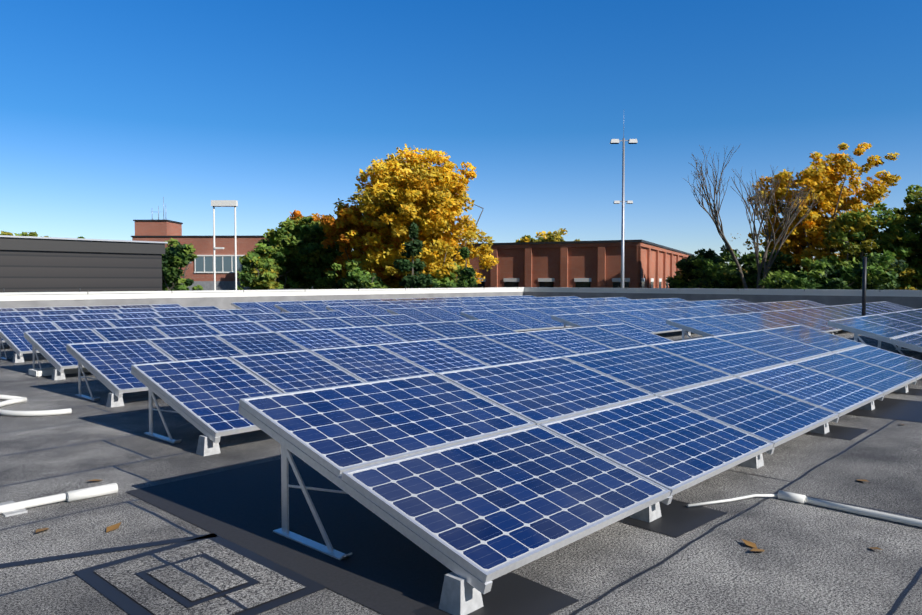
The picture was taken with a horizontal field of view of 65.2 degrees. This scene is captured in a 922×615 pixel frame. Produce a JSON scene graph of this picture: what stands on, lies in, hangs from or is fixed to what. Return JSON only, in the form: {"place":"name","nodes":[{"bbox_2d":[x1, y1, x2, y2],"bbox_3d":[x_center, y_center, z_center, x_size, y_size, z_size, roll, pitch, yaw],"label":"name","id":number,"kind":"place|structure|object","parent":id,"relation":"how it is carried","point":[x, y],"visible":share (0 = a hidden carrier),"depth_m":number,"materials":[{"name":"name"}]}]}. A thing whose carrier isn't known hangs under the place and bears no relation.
{"place":"outdoors","nodes":[
{"label":"outdoors","id":0,"kind":"place"},
{"bbox_2d":[29,367,88,376],"bbox_3d":[-6.861,0.565,9.823,1.790,1.000,3.840,2,3,43],"label":"roof equipment","id":1,"kind":"object","parent":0,"point":[38,372],"visible":0.64,"depth_m":10.94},
{"bbox_2d":[0,235,167,292],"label":"low building","id":2,"kind":"structure","parent":0,"point":[30,263],"depth_m":26.10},
{"bbox_2d":[131,197,267,290],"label":"brick building","id":3,"kind":"structure","parent":0,"point":[200,271],"depth_m":75.16,"materials":[{"name":"red"}]},
{"bbox_2d":[0,0,921,268],"label":"sky","id":4,"kind":"structure","parent":0,"point":[110,109],"materials":[{"name":"blue"}]},
{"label":"building walls","id":5,"kind":"object","parent":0,"visible":0},
{"bbox_2d":[0,327,921,614],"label":"roof deck","id":6,"kind":"structure","parent":5,"relation":"on","point":[812,559],"depth_m":4.21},
{"bbox_2d":[35,479,882,551],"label":"dry leaves","id":7,"kind":"object","parent":6,"relation":"on","point":[117,525],"visible":0.9,"depth_m":4.08,"materials":[{"name":"brown plant"}]},
{"bbox_2d":[0,379,921,614],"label":"roof patches","id":8,"kind":"object","parent":6,"relation":"on","point":[242,558],"visible":0.71,"depth_m":3.70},
{"bbox_2d":[0,287,921,309],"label":"parapet","id":9,"kind":"structure","parent":6,"relation":"on","point":[222,299],"depth_m":31.62,"materials":[{"name":"white paint"}]},
{"bbox_2d":[0,304,921,593],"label":"panel mounting frame","id":10,"kind":"object","parent":6,"relation":"on","point":[384,516],"visible":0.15,"depth_m":4.04,"materials":[{"name":"metal"}]},
{"bbox_2d":[0,321,59,353],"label":"solar panel","id":11,"kind":"object","parent":10,"relation":"on","point":[12,334],"visible":0.54,"depth_m":13.44,"materials":[{"name":"glass"}]},
{"bbox_2d":[22,314,74,321],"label":"solar panel","id":12,"kind":"object","parent":10,"relation":"on","point":[45,318],"visible":0.33,"depth_m":16.71,"materials":[{"name":"glass"}]},
{"bbox_2d":[24,329,106,368],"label":"solar panel","id":13,"kind":"object","parent":10,"relation":"on","point":[51,345],"visible":0.6,"depth_m":11.27,"materials":[{"name":"glass"}]},
{"bbox_2d":[52,319,114,329],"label":"solar panel","id":14,"kind":"object","parent":10,"relation":"on","point":[80,324],"visible":0.33,"depth_m":14.49,"materials":[{"name":"glass"}]},
{"bbox_2d":[70,313,120,319],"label":"solar panel","id":15,"kind":"object","parent":10,"relation":"on","point":[94,316],"visible":0.33,"depth_m":17.45,"materials":[{"name":"glass"}]},
{"bbox_2d":[67,339,174,393],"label":"solar panel","id":16,"kind":"object","parent":10,"relation":"on","point":[110,363],"visible":0.73,"depth_m":9.02,"materials":[{"name":"glass"}]},
{"bbox_2d":[92,326,167,341],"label":"solar panel","id":17,"kind":"object","parent":10,"relation":"on","point":[128,333],"visible":0.33,"depth_m":12.25,"materials":[{"name":"glass"}]},
{"bbox_2d":[105,317,162,326],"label":"solar panel","id":18,"kind":"object","parent":10,"relation":"on","point":[133,322],"visible":0.33,"depth_m":15.24,"materials":[{"name":"glass"}]},
{"bbox_2d":[114,312,160,318],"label":"solar panel","id":19,"kind":"object","parent":10,"relation":"on","point":[137,315],"visible":0.33,"depth_m":18.20,"materials":[{"name":"glass"}]},
{"bbox_2d":[155,311,198,316],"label":"solar panel","id":20,"kind":"object","parent":10,"relation":"on","point":[174,313],"visible":0.33,"depth_m":18.96,"materials":[{"name":"glass"}]},
{"bbox_2d":[154,316,207,324],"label":"solar panel","id":21,"kind":"object","parent":10,"relation":"on","point":[179,320],"visible":0.33,"depth_m":15.98,"materials":[{"name":"glass"}]},
{"bbox_2d":[152,323,222,337],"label":"solar panel","id":22,"kind":"object","parent":10,"relation":"on","point":[183,330],"visible":0.33,"depth_m":13.00,"materials":[{"name":"glass"}]},
{"bbox_2d":[147,335,244,360],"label":"solar panel","id":23,"kind":"object","parent":10,"relation":"on","point":[191,348],"visible":0.53,"depth_m":9.96,"materials":[{"name":"glass"}]},
{"bbox_2d":[131,357,281,436],"bbox_3d":[-2.231,0.786,6.729,1.650,0.041,1.000,22,16,40],"label":"solar panel","id":24,"kind":"object","parent":10,"relation":"on","point":[207,394],"visible":0.77,"depth_m":6.71,"materials":[{"name":"glass"}]},
{"bbox_2d":[198,314,247,322],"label":"solar panel","id":25,"kind":"object","parent":10,"relation":"on","point":[221,318],"visible":0.33,"depth_m":16.74,"materials":[{"name":"glass"}]},
{"bbox_2d":[206,321,270,334],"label":"solar panel","id":26,"kind":"object","parent":10,"relation":"on","point":[225,328],"visible":0.33,"depth_m":13.75,"materials":[{"name":"glass"}]},
{"bbox_2d":[231,302,274,312],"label":"solar panel","id":27,"kind":"object","parent":10,"relation":"on","point":[247,305],"visible":0.53,"depth_m":26.70,"materials":[{"name":"glass"}]},
{"bbox_2d":[216,332,305,354],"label":"solar panel","id":28,"kind":"object","parent":10,"relation":"on","point":[258,343],"visible":0.53,"depth_m":10.71,"materials":[{"name":"glass"}]},
{"bbox_2d":[238,313,285,320],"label":"solar panel","id":29,"kind":"object","parent":10,"relation":"on","point":[261,317],"visible":0.33,"depth_m":17.49,"materials":[{"name":"glass"}]},
{"bbox_2d":[254,319,313,331],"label":"solar panel","id":30,"kind":"object","parent":10,"relation":"on","point":[283,325],"visible":0.33,"depth_m":14.51,"materials":[{"name":"glass"}]},
{"bbox_2d":[275,304,312,311],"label":"solar panel","id":31,"kind":"object","parent":10,"relation":"on","point":[293,308],"visible":0.63,"depth_m":24.75,"materials":[{"name":"glass"}]},
{"bbox_2d":[229,350,363,392],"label":"solar panel","id":32,"kind":"object","parent":10,"relation":"on","point":[290,371],"visible":0.57,"depth_m":7.63,"materials":[{"name":"glass"}]},
{"bbox_2d":[275,312,319,319],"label":"solar panel","id":33,"kind":"object","parent":10,"relation":"on","point":[296,315],"visible":0.33,"depth_m":18.23,"materials":[{"name":"glass"}]},
{"bbox_2d":[276,329,359,349],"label":"solar panel","id":34,"kind":"object","parent":10,"relation":"on","point":[311,339],"visible":0.53,"depth_m":11.46,"materials":[{"name":"glass"}]},
{"bbox_2d":[297,317,353,328],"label":"solar panel","id":35,"kind":"object","parent":10,"relation":"on","point":[323,323],"visible":0.33,"depth_m":15.24,"materials":[{"name":"glass"}]},
{"bbox_2d":[310,310,351,317],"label":"solar panel","id":36,"kind":"object","parent":10,"relation":"on","point":[327,314],"visible":0.33,"depth_m":18.98,"materials":[{"name":"glass"}]},
{"bbox_2d":[326,306,372,316],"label":"solar panel","id":37,"kind":"object","parent":10,"relation":"on","point":[352,311],"visible":0.53,"depth_m":22.78,"materials":[{"name":"glass"}]},
{"bbox_2d":[336,316,389,326],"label":"solar panel","id":38,"kind":"object","parent":10,"relation":"on","point":[357,321],"visible":0.33,"depth_m":16.00,"materials":[{"name":"glass"}]},
{"bbox_2d":[328,326,406,344],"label":"solar panel","id":39,"kind":"object","parent":10,"relation":"on","point":[366,335],"visible":0.53,"depth_m":12.21,"materials":[{"name":"glass"}]},
{"bbox_2d":[309,344,431,381],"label":"solar panel","id":40,"kind":"object","parent":10,"relation":"on","point":[369,363],"visible":0.57,"depth_m":8.38,"materials":[{"name":"glass"}]},
{"bbox_2d":[352,305,392,315],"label":"solar panel","id":41,"kind":"object","parent":10,"relation":"on","point":[374,310],"visible":0.47,"depth_m":23.49,"materials":[{"name":"glass"}]},
{"bbox_2d":[239,373,535,477],"bbox_3d":[-0.413,0.685,4.598,1.000,0.040,1.650,22,16,40],"label":"solar panel","id":42,"kind":"object","parent":10,"relation":"on","point":[337,431],"visible":0.9,"depth_m":4.44,"materials":[{"name":"glass"}]},
{"bbox_2d":[373,314,422,324],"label":"solar panel","id":43,"kind":"object","parent":10,"relation":"on","point":[397,319],"visible":0.33,"depth_m":16.76,"materials":[{"name":"glass"}]},
{"bbox_2d":[375,323,446,341],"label":"solar panel","id":44,"kind":"object","parent":10,"relation":"on","point":[411,332],"visible":0.53,"depth_m":12.96,"materials":[{"name":"glass"}]},
{"bbox_2d":[387,308,444,322],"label":"solar panel","id":45,"kind":"object","parent":10,"relation":"on","point":[418,315],"visible":0.53,"depth_m":20.74,"materials":[{"name":"glass"}]},
{"bbox_2d":[376,339,488,372],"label":"solar panel","id":46,"kind":"object","parent":10,"relation":"on","point":[432,356],"visible":0.57,"depth_m":9.13,"materials":[{"name":"glass"}]},
{"bbox_2d":[414,307,466,321],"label":"solar panel","id":47,"kind":"object","parent":10,"relation":"on","point":[440,314],"visible":0.57,"depth_m":21.45,"materials":[{"name":"glass"}]},
{"bbox_2d":[416,321,483,337],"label":"solar panel","id":48,"kind":"object","parent":10,"relation":"on","point":[449,329],"visible":0.53,"depth_m":13.71,"materials":[{"name":"glass"}]},
{"bbox_2d":[433,335,535,365],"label":"solar panel","id":49,"kind":"object","parent":10,"relation":"on","point":[487,351],"visible":0.57,"depth_m":9.88,"materials":[{"name":"glass"}]},
{"bbox_2d":[453,319,516,334],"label":"solar panel","id":50,"kind":"object","parent":10,"relation":"on","point":[485,326],"visible":0.53,"depth_m":14.46,"materials":[{"name":"glass"}]},
{"bbox_2d":[461,310,532,331],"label":"solar panel","id":51,"kind":"object","parent":10,"relation":"on","point":[500,320],"visible":0.73,"depth_m":18.68,"materials":[{"name":"glass"}]},
{"bbox_2d":[341,425,670,583],"bbox_3d":[0.310,0.974,3.939,1.000,0.041,1.650,22,16,40],"label":"solar panel","id":52,"kind":"object","parent":10,"relation":"on","point":[485,510],"visible":0.93,"depth_m":3.75,"materials":[{"name":"glass"}]},
{"bbox_2d":[486,309,555,329],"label":"solar panel","id":53,"kind":"object","parent":10,"relation":"on","point":[525,320],"visible":0.9,"depth_m":19.36,"materials":[{"name":"glass"}]},
{"bbox_2d":[482,332,577,358],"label":"solar panel","id":54,"kind":"object","parent":10,"relation":"on","point":[531,345],"visible":0.57,"depth_m":10.63,"materials":[{"name":"glass"}]},
{"bbox_2d":[510,308,571,327],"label":"solar panel","id":55,"kind":"object","parent":10,"relation":"on","point":[538,315],"visible":0.7,"depth_m":20.12,"materials":[{"name":"glass"}]},
{"bbox_2d":[436,356,653,424],"bbox_3d":[0.722,0.640,5.823,1.000,0.040,1.650,22,16,40],"label":"solar panel","id":56,"kind":"object","parent":10,"relation":"on","point":[540,391],"visible":0.8,"depth_m":5.71,"materials":[{"name":"glass"}]},
{"bbox_2d":[526,329,613,353],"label":"solar panel","id":57,"kind":"object","parent":10,"relation":"on","point":[573,342],"visible":0.57,"depth_m":11.39,"materials":[{"name":"glass"}]},
{"bbox_2d":[551,314,605,326],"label":"solar panel","id":58,"kind":"object","parent":10,"relation":"on","point":[577,320],"visible":0.6,"depth_m":16.88,"materials":[{"name":"glass"}]},
{"bbox_2d":[562,326,645,348],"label":"solar panel","id":59,"kind":"object","parent":10,"relation":"on","point":[605,337],"visible":0.57,"depth_m":12.14,"materials":[{"name":"glass"}]},
{"bbox_2d":[596,323,672,344],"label":"solar panel","id":60,"kind":"object","parent":10,"relation":"on","point":[635,334],"visible":0.57,"depth_m":12.89,"materials":[{"name":"glass"}]},
{"bbox_2d":[562,345,733,395],"bbox_3d":[1.856,0.595,7.048,1.000,0.040,1.650,22,16,40],"label":"solar panel","id":61,"kind":"object","parent":10,"relation":"on","point":[652,370],"visible":0.83,"depth_m":6.96,"materials":[{"name":"glass"}]},
{"bbox_2d":[620,310,681,331],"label":"solar panel","id":62,"kind":"object","parent":10,"relation":"on","point":[649,317],"visible":0.7,"depth_m":19.01,"materials":[{"name":"glass"}]},
{"bbox_2d":[540,396,773,495],"bbox_3d":[1.445,0.928,5.164,1.000,0.041,1.650,22,16,40],"label":"solar panel","id":63,"kind":"object","parent":10,"relation":"on","point":[674,448],"visible":0.83,"depth_m":5.03,"materials":[{"name":"glass"}]},
{"bbox_2d":[640,309,682,319],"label":"solar panel","id":64,"kind":"object","parent":10,"relation":"on","point":[661,314],"visible":0.53,"depth_m":19.93,"materials":[{"name":"glass"}]},
{"bbox_2d":[666,318,733,335],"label":"solar panel","id":65,"kind":"object","parent":10,"relation":"on","point":[700,327],"visible":0.63,"depth_m":14.83,"materials":[{"name":"glass"}]},
{"bbox_2d":[649,336,789,376],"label":"solar panel","id":66,"kind":"object","parent":10,"relation":"on","point":[733,359],"visible":0.83,"depth_m":8.20,"materials":[{"name":"glass"}]},
{"bbox_2d":[690,316,753,332],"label":"solar panel","id":67,"kind":"object","parent":10,"relation":"on","point":[721,324],"visible":0.57,"depth_m":15.66,"materials":[{"name":"glass"}]},
{"bbox_2d":[709,315,769,330],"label":"solar panel","id":68,"kind":"object","parent":10,"relation":"on","point":[740,322],"visible":0.57,"depth_m":16.40,"materials":[{"name":"glass"}]},
{"bbox_2d":[658,377,838,447],"bbox_3d":[2.579,0.883,6.389,1.000,0.041,1.650,22,16,40],"label":"solar panel","id":69,"kind":"object","parent":10,"relation":"on","point":[776,418],"visible":0.9,"depth_m":6.28,"materials":[{"name":"glass"}]},
{"bbox_2d":[729,313,784,327],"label":"solar panel","id":70,"kind":"object","parent":10,"relation":"on","point":[757,320],"visible":0.57,"depth_m":17.15,"materials":[{"name":"glass"}]},
{"bbox_2d":[712,330,831,362],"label":"solar panel","id":71,"kind":"object","parent":10,"relation":"on","point":[779,347],"visible":0.83,"depth_m":9.44,"materials":[{"name":"glass"}]},
{"bbox_2d":[744,312,824,331],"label":"solar panel","id":72,"kind":"object","parent":10,"relation":"on","point":[772,319],"visible":0.63,"depth_m":17.87,"materials":[{"name":"glass"}]},
{"bbox_2d":[761,311,837,332],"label":"solar panel","id":73,"kind":"object","parent":10,"relation":"on","point":[826,329],"visible":0.9,"depth_m":18.43,"materials":[{"name":"glass"}]},
{"bbox_2d":[776,310,840,330],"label":"solar panel","id":74,"kind":"object","parent":10,"relation":"on","point":[806,317],"visible":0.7,"depth_m":19.32,"materials":[{"name":"glass"}]},
{"bbox_2d":[736,363,883,416],"bbox_3d":[3.713,0.838,7.614,1.000,0.041,1.650,22,16,40],"label":"solar panel","id":75,"kind":"object","parent":10,"relation":"on","point":[840,397],"visible":0.93,"depth_m":7.53,"materials":[{"name":"glass"}]},
{"bbox_2d":[762,325,864,352],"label":"solar panel","id":76,"kind":"object","parent":10,"relation":"on","point":[832,343],"visible":0.83,"depth_m":10.67,"materials":[{"name":"glass"}]},
{"bbox_2d":[793,353,915,395],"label":"solar panel","id":77,"kind":"object","parent":10,"relation":"on","point":[885,381],"visible":0.93,"depth_m":8.77,"materials":[{"name":"glass"}]},
{"bbox_2d":[828,317,910,339],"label":"solar panel","id":78,"kind":"object","parent":10,"relation":"on","point":[872,328],"visible":0.93,"depth_m":12.91,"materials":[{"name":"glass"}]},
{"bbox_2d":[835,345,921,380],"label":"solar panel","id":79,"kind":"object","parent":10,"relation":"on","point":[896,362],"visible":0.91,"depth_m":9.99,"materials":[{"name":"glass"}]},
{"bbox_2d":[855,314,921,333],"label":"solar panel","id":80,"kind":"object","parent":10,"relation":"on","point":[895,324],"visible":0.85,"depth_m":14.26,"materials":[{"name":"glass"}]},
{"bbox_2d":[877,312,921,325],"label":"solar panel","id":81,"kind":"object","parent":10,"relation":"on","point":[906,318],"visible":0.84,"depth_m":15.52,"materials":[{"name":"glass"}]},
{"bbox_2d":[891,333,921,349],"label":"solar panel","id":82,"kind":"object","parent":10,"relation":"on","point":[913,340],"visible":1,"depth_m":12.29,"materials":[{"name":"glass"}]},
{"bbox_2d":[0,395,921,526],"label":"conduits","id":83,"kind":"object","parent":6,"relation":"on","point":[87,493],"visible":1,"depth_m":4.63,"materials":[{"name":"white plastic"}]},
{"bbox_2d":[13,330,921,614],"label":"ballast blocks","id":84,"kind":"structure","parent":6,"relation":"on","point":[459,596],"depth_m":4.28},
{"bbox_2d":[578,312,654,333],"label":"solar panel","id":85,"kind":"object","parent":6,"relation":"on","point":[603,318],"visible":0.67,"depth_m":17.61,"materials":[{"name":"glass"}]},
{"bbox_2d":[599,311,674,333],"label":"solar panel","id":86,"kind":"object","parent":6,"relation":"on","point":[642,323],"visible":0.93,"depth_m":18.14,"materials":[{"name":"glass"}]},
{"bbox_2d":[862,257,866,315],"bbox_3d":[12.181,-0.451,21.764,0.240,2.150,0.240,2,3,43],"label":"pole","id":87,"kind":"object","parent":6,"relation":"on","point":[864,275],"visible":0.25,"depth_m":21.72,"materials":[{"name":"black"}]},
{"label":"ground","id":88,"kind":"structure","parent":0,"visible":0},
{"bbox_2d":[162,238,203,290],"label":"slender tree","id":89,"kind":"object","parent":88,"relation":"on","point":[176,255],"visible":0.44,"depth_m":54.14,"materials":[{"name":"green plant"}]},
{"bbox_2d":[211,200,237,289],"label":"floodlight frame","id":90,"kind":"object","parent":88,"relation":"on","point":[224,203],"visible":0.58,"depth_m":49.98,"materials":[{"name":"white paint"}]},
{"bbox_2d":[237,242,281,289],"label":"green tree","id":91,"kind":"object","parent":88,"relation":"on","point":[255,272],"visible":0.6,"depth_m":55.90,"materials":[{"name":"green plant"}]},
{"bbox_2d":[247,247,300,288],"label":"green tree","id":92,"kind":"object","parent":88,"relation":"on","point":[279,256],"visible":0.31,"depth_m":60.28,"materials":[{"name":"green plant"}]},
{"bbox_2d":[251,215,355,288],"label":"green tree","id":93,"kind":"object","parent":88,"relation":"on","point":[301,240],"visible":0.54,"depth_m":61.46,"materials":[{"name":"green plant"}]},
{"bbox_2d":[326,259,390,288],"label":"shrub","id":94,"kind":"object","parent":88,"relation":"on","point":[357,278],"visible":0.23,"depth_m":55.14,"materials":[{"name":"green plant"}]},
{"bbox_2d":[317,198,404,287],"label":"autumn tree","id":95,"kind":"object","parent":88,"relation":"on","point":[346,228],"visible":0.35,"depth_m":57.19,"materials":[{"name":"green plant"}]},
{"bbox_2d":[393,222,432,287],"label":"dark conifer","id":96,"kind":"object","parent":88,"relation":"on","point":[412,249],"visible":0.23,"depth_m":49.61,"materials":[{"name":"green plant"}]},
{"bbox_2d":[347,144,498,288],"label":"autumn tree","id":97,"kind":"object","parent":88,"relation":"on","point":[398,197],"visible":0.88,"depth_m":55.53,"materials":[{"name":"yellow plant"}]},
{"bbox_2d":[403,263,464,287],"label":"shrub","id":98,"kind":"object","parent":88,"relation":"on","point":[444,282],"visible":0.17,"depth_m":55.00,"materials":[{"name":"green plant"}]},
{"bbox_2d":[455,247,477,287],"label":"dark conifer","id":99,"kind":"object","parent":88,"relation":"on","point":[467,273],"visible":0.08,"depth_m":50.63,"materials":[{"name":"green plant"}]},
{"bbox_2d":[516,228,579,241],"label":"tree","id":100,"kind":"object","parent":88,"relation":"on","point":[550,236],"visible":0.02,"depth_m":96.37,"materials":[{"name":"yellow plant"}]},
{"bbox_2d":[459,240,693,287],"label":"brick building","id":101,"kind":"structure","parent":88,"relation":"on","point":[587,264],"depth_m":71.40,"materials":[{"name":"red"}]},
{"bbox_2d":[610,136,637,287],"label":"light mast","id":102,"kind":"object","parent":88,"relation":"on","point":[630,141],"visible":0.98,"depth_m":49.50,"materials":[{"name":"grey"}]},
{"bbox_2d":[665,245,741,288],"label":"dark tree","id":103,"kind":"object","parent":88,"relation":"on","point":[685,278],"visible":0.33,"depth_m":67.03,"materials":[{"name":"green plant"}]},
{"bbox_2d":[687,255,756,288],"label":"shrub","id":104,"kind":"object","parent":88,"relation":"on","point":[708,280],"visible":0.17,"depth_m":60.06,"materials":[{"name":"green plant"}]},
{"bbox_2d":[684,145,817,288],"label":"bare tree","id":105,"kind":"object","parent":88,"relation":"on","point":[757,201],"visible":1,"depth_m":55.10,"materials":[{"name":"brown plant"}]},
{"bbox_2d":[714,249,804,288],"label":"bush","id":106,"kind":"object","parent":88,"relation":"on","point":[748,258],"visible":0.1,"depth_m":57.72,"materials":[{"name":"green plant"}]},
{"bbox_2d":[758,270,823,288],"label":"shrub","id":107,"kind":"object","parent":88,"relation":"on","point":[778,280],"visible":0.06,"depth_m":46.95,"materials":[{"name":"green plant"}]},
{"bbox_2d":[743,142,900,272],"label":"yellow tree","id":108,"kind":"object","parent":88,"relation":"on","point":[805,238],"visible":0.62,"depth_m":58.51,"materials":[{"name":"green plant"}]},
{"bbox_2d":[790,249,908,289],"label":"bush","id":109,"kind":"object","parent":88,"relation":"on","point":[825,273],"visible":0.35,"depth_m":45.97,"materials":[{"name":"green plant"}]},
{"bbox_2d":[798,206,917,289],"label":"tree","id":110,"kind":"object","parent":88,"relation":"on","point":[860,229],"visible":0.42,"depth_m":51.31,"materials":[{"name":"green plant"}]},
{"bbox_2d":[849,184,921,289],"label":"green tree","id":111,"kind":"object","parent":88,"relation":"on","point":[907,245],"visible":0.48,"depth_m":52.25,"materials":[{"name":"green plant"}]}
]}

